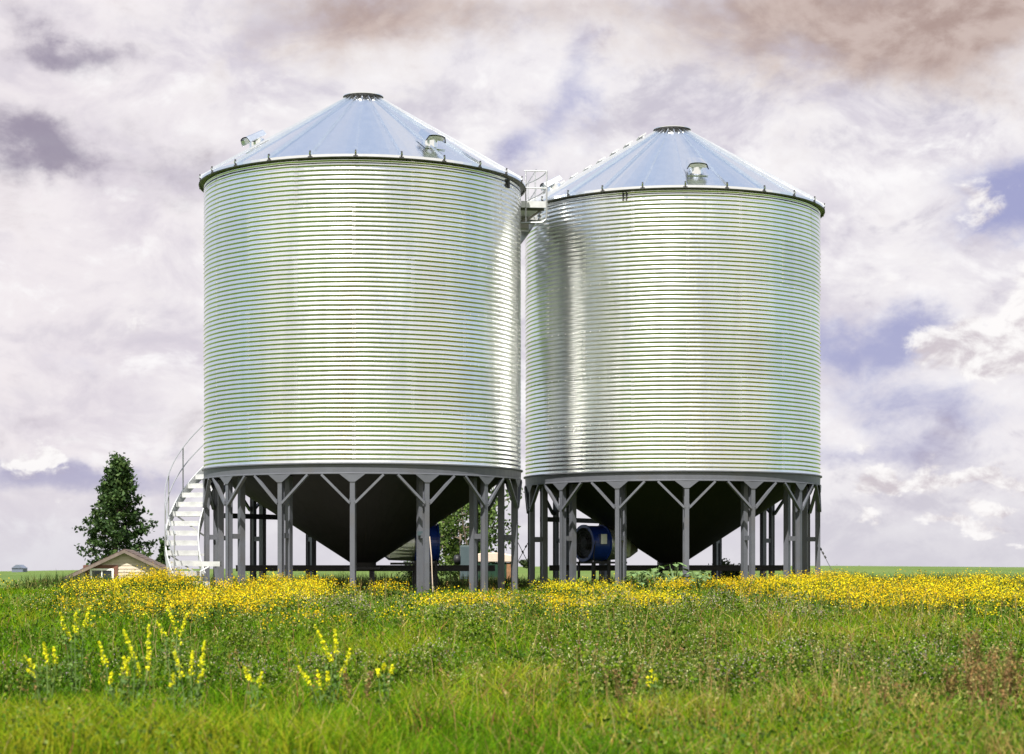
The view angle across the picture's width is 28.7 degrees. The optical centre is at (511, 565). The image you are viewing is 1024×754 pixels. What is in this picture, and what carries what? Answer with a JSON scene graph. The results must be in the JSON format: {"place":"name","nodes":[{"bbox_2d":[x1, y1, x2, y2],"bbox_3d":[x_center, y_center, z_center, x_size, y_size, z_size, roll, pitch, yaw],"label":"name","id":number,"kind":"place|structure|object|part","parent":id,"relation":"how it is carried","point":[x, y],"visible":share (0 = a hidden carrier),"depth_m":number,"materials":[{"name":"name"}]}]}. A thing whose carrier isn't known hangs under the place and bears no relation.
{"place":"outdoors","nodes":[
{"label":"outdoors","id":0,"kind":"place"},
{"bbox_2d":[0,576,1023,753],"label":"grass","id":1,"kind":"structure","parent":0,"point":[814,714],"depth_m":15.52,"materials":[{"name":"plant"}]},
{"bbox_2d":[0,566,1023,716],"bbox_3d":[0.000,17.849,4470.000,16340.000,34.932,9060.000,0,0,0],"label":"ground","id":2,"kind":"structure","parent":0,"point":[7,576],"depth_m":307.76,"materials":[{"name":"green plant"}]},
{"bbox_2d":[12,565,26,571],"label":"distant shed","id":3,"kind":"structure","parent":2,"relation":"on","point":[19,568],"depth_m":1300.00,"materials":[{"name":"grey metal"}]},
{"bbox_2d":[24,642,61,708],"bbox_3d":[-3.512,0.908,14.977,0.220,0.672,0.259,0,0,-34],"label":"sweet clover","id":4,"kind":"object","parent":2,"relation":"on","point":[34,677],"visible":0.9,"depth_m":14.99,"materials":[{"name":"yellow plant"}]},
{"bbox_2d":[53,606,91,701],"bbox_3d":[-3.844,0.788,17.466,0.325,0.862,0.190,0,0,-27],"label":"sweet clover","id":5,"kind":"object","parent":2,"relation":"on","point":[71,651],"visible":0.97,"depth_m":17.47,"materials":[{"name":"yellow plant"}]},
{"bbox_2d":[72,451,158,564],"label":"poplar tree","id":6,"kind":"object","parent":2,"relation":"on","point":[117,488],"visible":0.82,"depth_m":115.42,"materials":[{"name":"green plant"}]},
{"bbox_2d":[62,549,176,580],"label":"farm house","id":7,"kind":"structure","parent":2,"relation":"on","point":[122,561],"depth_m":94.90,"materials":[{"name":"beige wood"}]},
{"bbox_2d":[90,569,113,580],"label":"window","id":8,"kind":"structure","parent":7,"relation":"in","point":[96,573],"depth_m":94.82,"materials":[{"name":"white paint"}]},
{"bbox_2d":[98,625,154,716],"bbox_3d":[-2.806,0.839,14.591,0.427,0.815,0.228,0,0,-8],"label":"sweet clover","id":9,"kind":"object","parent":2,"relation":"on","point":[123,681],"visible":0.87,"depth_m":14.59,"materials":[{"name":"yellow plant"}]},
{"bbox_2d":[154,536,171,567],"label":"young tree","id":10,"kind":"object","parent":2,"relation":"on","point":[160,558],"visible":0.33,"depth_m":119.92,"materials":[{"name":"green plant"}]},
{"bbox_2d":[156,608,187,698],"bbox_3d":[-2.849,0.794,17.012,0.344,0.864,0.182,0,0,-26],"label":"sweet clover","id":11,"kind":"object","parent":2,"relation":"on","point":[179,651],"visible":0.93,"depth_m":17.02,"materials":[{"name":"yellow plant"}]},
{"bbox_2d":[162,640,211,723],"bbox_3d":[-2.308,0.890,14.208,0.344,0.717,0.216,0,0,-26],"label":"sweet clover","id":12,"kind":"object","parent":2,"relation":"on","point":[197,694],"visible":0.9,"depth_m":14.21,"materials":[{"name":"yellow plant"}]},
{"bbox_2d":[242,665,265,726],"bbox_3d":[-1.796,0.972,13.989,0.177,0.555,0.161,0,0,0],"label":"sweet clover","id":13,"kind":"object","parent":2,"relation":"on","point":[249,677],"visible":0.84,"depth_m":13.98,"materials":[{"name":"green plant"}]},
{"bbox_2d":[298,624,350,712],"bbox_3d":[-1.414,0.845,15.164,0.370,0.800,0.268,0,0,-23],"label":"sweet clover","id":14,"kind":"object","parent":2,"relation":"on","point":[328,678],"visible":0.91,"depth_m":15.19,"materials":[{"name":"yellow plant"}]},
{"bbox_2d":[337,667,374,705],"bbox_3d":[-1.223,1.020,15.603,0.325,0.444,0.113,0,0,18],"label":"dried dock","id":15,"kind":"object","parent":2,"relation":"on","point":[369,679],"visible":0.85,"depth_m":15.59,"materials":[{"name":"brown plant"}]},
{"bbox_2d":[374,662,395,725],"bbox_3d":[-0.891,0.972,14.565,0.240,0.547,0.214,0,0,0],"label":"sweet clover","id":16,"kind":"object","parent":2,"relation":"on","point":[384,687],"visible":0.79,"depth_m":14.55,"materials":[{"name":"green plant"}]},
{"bbox_2d":[396,561,412,580],"bbox_3d":[-2.719,0.195,55.970,1.237,1.109,1.262,0,0,0],"label":"leafy shrub","id":17,"kind":"object","parent":2,"relation":"on","point":[409,573],"visible":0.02,"depth_m":55.85,"materials":[{"name":"green plant"}]},
{"bbox_2d":[454,546,468,581],"bbox_3d":[-1.406,0.118,56.477,0.490,1.345,0.430,0,0,-5],"label":"electrical cabinet","id":18,"kind":"object","parent":2,"relation":"on","point":[462,558],"visible":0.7,"depth_m":56.29,"materials":[{"name":"grey metal"}]},
{"bbox_3d":[-1.294,-0.099,56.286,0.250,0.840,0.030,0,0,-5],"label":"door","id":19,"kind":"part","parent":18,"relation":"part of","materials":[{"name":"grey metal"}]},
{"bbox_2d":[438,488,522,582],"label":"broadleaf tree","id":20,"kind":"object","parent":2,"relation":"on","point":[449,533],"visible":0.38,"depth_m":71.84,"materials":[{"name":"green plant"}]},
{"bbox_2d":[478,553,518,580],"bbox_3d":[-0.549,0.285,57.993,1.384,1.298,1.215,0,0,6],"label":"steel container","id":21,"kind":"object","parent":2,"relation":"on","point":[492,558],"visible":0.21,"depth_m":57.41,"materials":[{"name":"metal"}]},
{"bbox_2d":[0,583,1023,705],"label":"white wildflowers","id":22,"kind":"object","parent":2,"relation":"on","point":[267,670],"visible":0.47,"depth_m":22.23,"materials":[{"name":"green plant"}]},
{"bbox_2d":[0,562,1023,638],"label":"yellow flowers","id":23,"kind":"object","parent":2,"relation":"on","point":[229,594],"visible":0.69,"depth_m":36.21,"materials":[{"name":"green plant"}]},
{"bbox_2d":[5,569,1023,594],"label":"undergrowth","id":24,"kind":"object","parent":2,"relation":"on","point":[451,582],"visible":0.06,"depth_m":52.47,"materials":[{"name":"green plant"}]},
{"bbox_2d":[519,558,527,568],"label":"distant tree","id":25,"kind":"object","parent":2,"relation":"on","point":[524,563],"visible":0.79,"depth_m":639.41,"materials":[{"name":"green plant"}]},
{"bbox_2d":[606,664,643,707],"bbox_3d":[0.859,0.998,15.403,0.360,0.480,0.131,0,0,-35],"label":"dried dock","id":26,"kind":"object","parent":2,"relation":"on","point":[634,683],"visible":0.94,"depth_m":15.40,"materials":[{"name":"brown plant"}]},
{"bbox_2d":[624,571,655,589],"bbox_3d":[2.915,0.371,45.271,0.790,0.506,0.836,0,0,0],"label":"broad leaved weed","id":27,"kind":"object","parent":2,"relation":"on","point":[635,573],"visible":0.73,"depth_m":45.25,"materials":[{"name":"green plant"}]},
{"bbox_2d":[641,669,661,706],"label":"sweet clover","id":28,"kind":"object","parent":2,"relation":"on","point":[650,683],"visible":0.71,"depth_m":14.95,"materials":[{"name":"green plant"}]},
{"bbox_2d":[643,565,669,586],"bbox_3d":[3.244,0.311,45.589,0.939,0.626,0.796,0,0,0],"label":"broad leaved weed","id":29,"kind":"object","parent":2,"relation":"on","point":[654,570],"visible":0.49,"depth_m":45.62,"materials":[{"name":"green plant"}]},
{"bbox_2d":[657,562,688,583],"bbox_3d":[3.604,0.278,45.004,0.889,0.690,0.773,0,0,-30],"label":"broad leaved weed","id":30,"kind":"object","parent":2,"relation":"on","point":[675,564],"visible":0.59,"depth_m":44.99,"materials":[{"name":"green plant"}]},
{"bbox_2d":[680,570,715,589],"bbox_3d":[4.114,0.368,44.573,0.743,0.523,0.756,0,0,44],"label":"broad leaved weed","id":31,"kind":"object","parent":2,"relation":"on","point":[699,578],"visible":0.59,"depth_m":44.55,"materials":[{"name":"green plant"}]},
{"bbox_2d":[706,558,748,579],"bbox_3d":[5.893,0.258,55.083,1.207,0.979,1.141,0,0,-20],"label":"leafy shrub","id":32,"kind":"object","parent":2,"relation":"on","point":[733,574],"visible":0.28,"depth_m":54.80,"materials":[{"name":"green plant"}]},
{"bbox_2d":[876,674,910,717],"bbox_3d":[2.701,0.991,14.161,0.251,0.468,0.124,0,0,0],"label":"dried dock","id":33,"kind":"object","parent":2,"relation":"on","point":[883,678],"visible":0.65,"depth_m":14.15,"materials":[{"name":"brown plant"}]},
{"bbox_2d":[941,663,959,712],"bbox_3d":[3.187,0.969,14.539,0.156,0.519,0.112,0,0,39],"label":"dried dock","id":34,"kind":"object","parent":2,"relation":"on","point":[951,678],"visible":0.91,"depth_m":14.53,"materials":[{"name":"brown plant"}]},
{"bbox_2d":[954,645,998,718],"bbox_3d":[3.433,0.910,14.794,0.328,0.643,0.199,0,0,24],"label":"dried dock","id":35,"kind":"object","parent":2,"relation":"on","point":[968,684],"visible":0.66,"depth_m":14.78,"materials":[{"name":"brown plant"}]},
{"bbox_2d":[959,624,1002,710],"bbox_3d":[3.644,0.843,15.552,0.329,0.787,0.188,0,0,25],"label":"dried dock","id":36,"kind":"object","parent":2,"relation":"on","point":[976,642],"visible":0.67,"depth_m":15.55,"materials":[{"name":"brown plant"}]},
{"bbox_2d":[970,656,1015,721],"bbox_3d":[3.376,0.929,14.051,0.310,0.582,0.148,0,0,19],"label":"dried dock","id":37,"kind":"object","parent":2,"relation":"on","point":[988,687],"visible":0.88,"depth_m":14.04,"materials":[{"name":"brown plant"}]},
{"bbox_2d":[1001,642,1023,716],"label":"dried dock","id":38,"kind":"object","parent":2,"relation":"on","point":[1011,677],"visible":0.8,"depth_m":14.98,"materials":[{"name":"brown plant"}]},
{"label":"concrete pad","id":39,"kind":"structure","parent":2,"relation":"on","visible":0},
{"bbox_2d":[576,525,637,584],"bbox_3d":[2.320,-0.185,49.541,1.555,1.630,1.018,0,0,-33],"label":"aeration fan","id":40,"kind":"object","parent":39,"relation":"on","point":[595,545],"visible":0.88,"depth_m":49.23},
{"bbox_2d":[523,125,824,587],"bbox_3d":[3.990,-5.138,49.900,7.617,11.535,7.617,0,0,0],"label":"grain bin","id":41,"kind":"object","parent":39,"relation":"on","point":[672,329],"visible":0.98,"depth_m":46.91,"materials":[{"name":"metal"}]},
{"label":"concrete pad","id":42,"kind":"structure","parent":2,"relation":"on","visible":0},
{"bbox_2d":[164,169,546,588],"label":"spiral staircase","id":43,"kind":"structure","parent":42,"relation":"on","point":[530,210],"depth_m":46.70,"materials":[{"name":"white metal"}]},
{"bbox_2d":[198,92,526,594],"bbox_3d":[-3.450,-5.138,46.400,7.614,11.535,7.614,0,0,0],"label":"grain bin","id":44,"kind":"object","parent":42,"relation":"on","point":[362,327],"visible":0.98,"depth_m":43.40,"materials":[{"name":"metal"}]},
{"bbox_2d":[385,524,440,591],"bbox_3d":[-2.382,-0.172,47.006,1.555,1.603,1.018,0,0,-8],"label":"aeration fan","id":45,"kind":"object","parent":42,"relation":"on","point":[406,551],"visible":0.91,"depth_m":46.63},
{"bbox_2d":[0,0,1023,570],"label":"sky","id":46,"kind":"structure","parent":0,"point":[903,118],"materials":[{"name":"white"}]}
]}

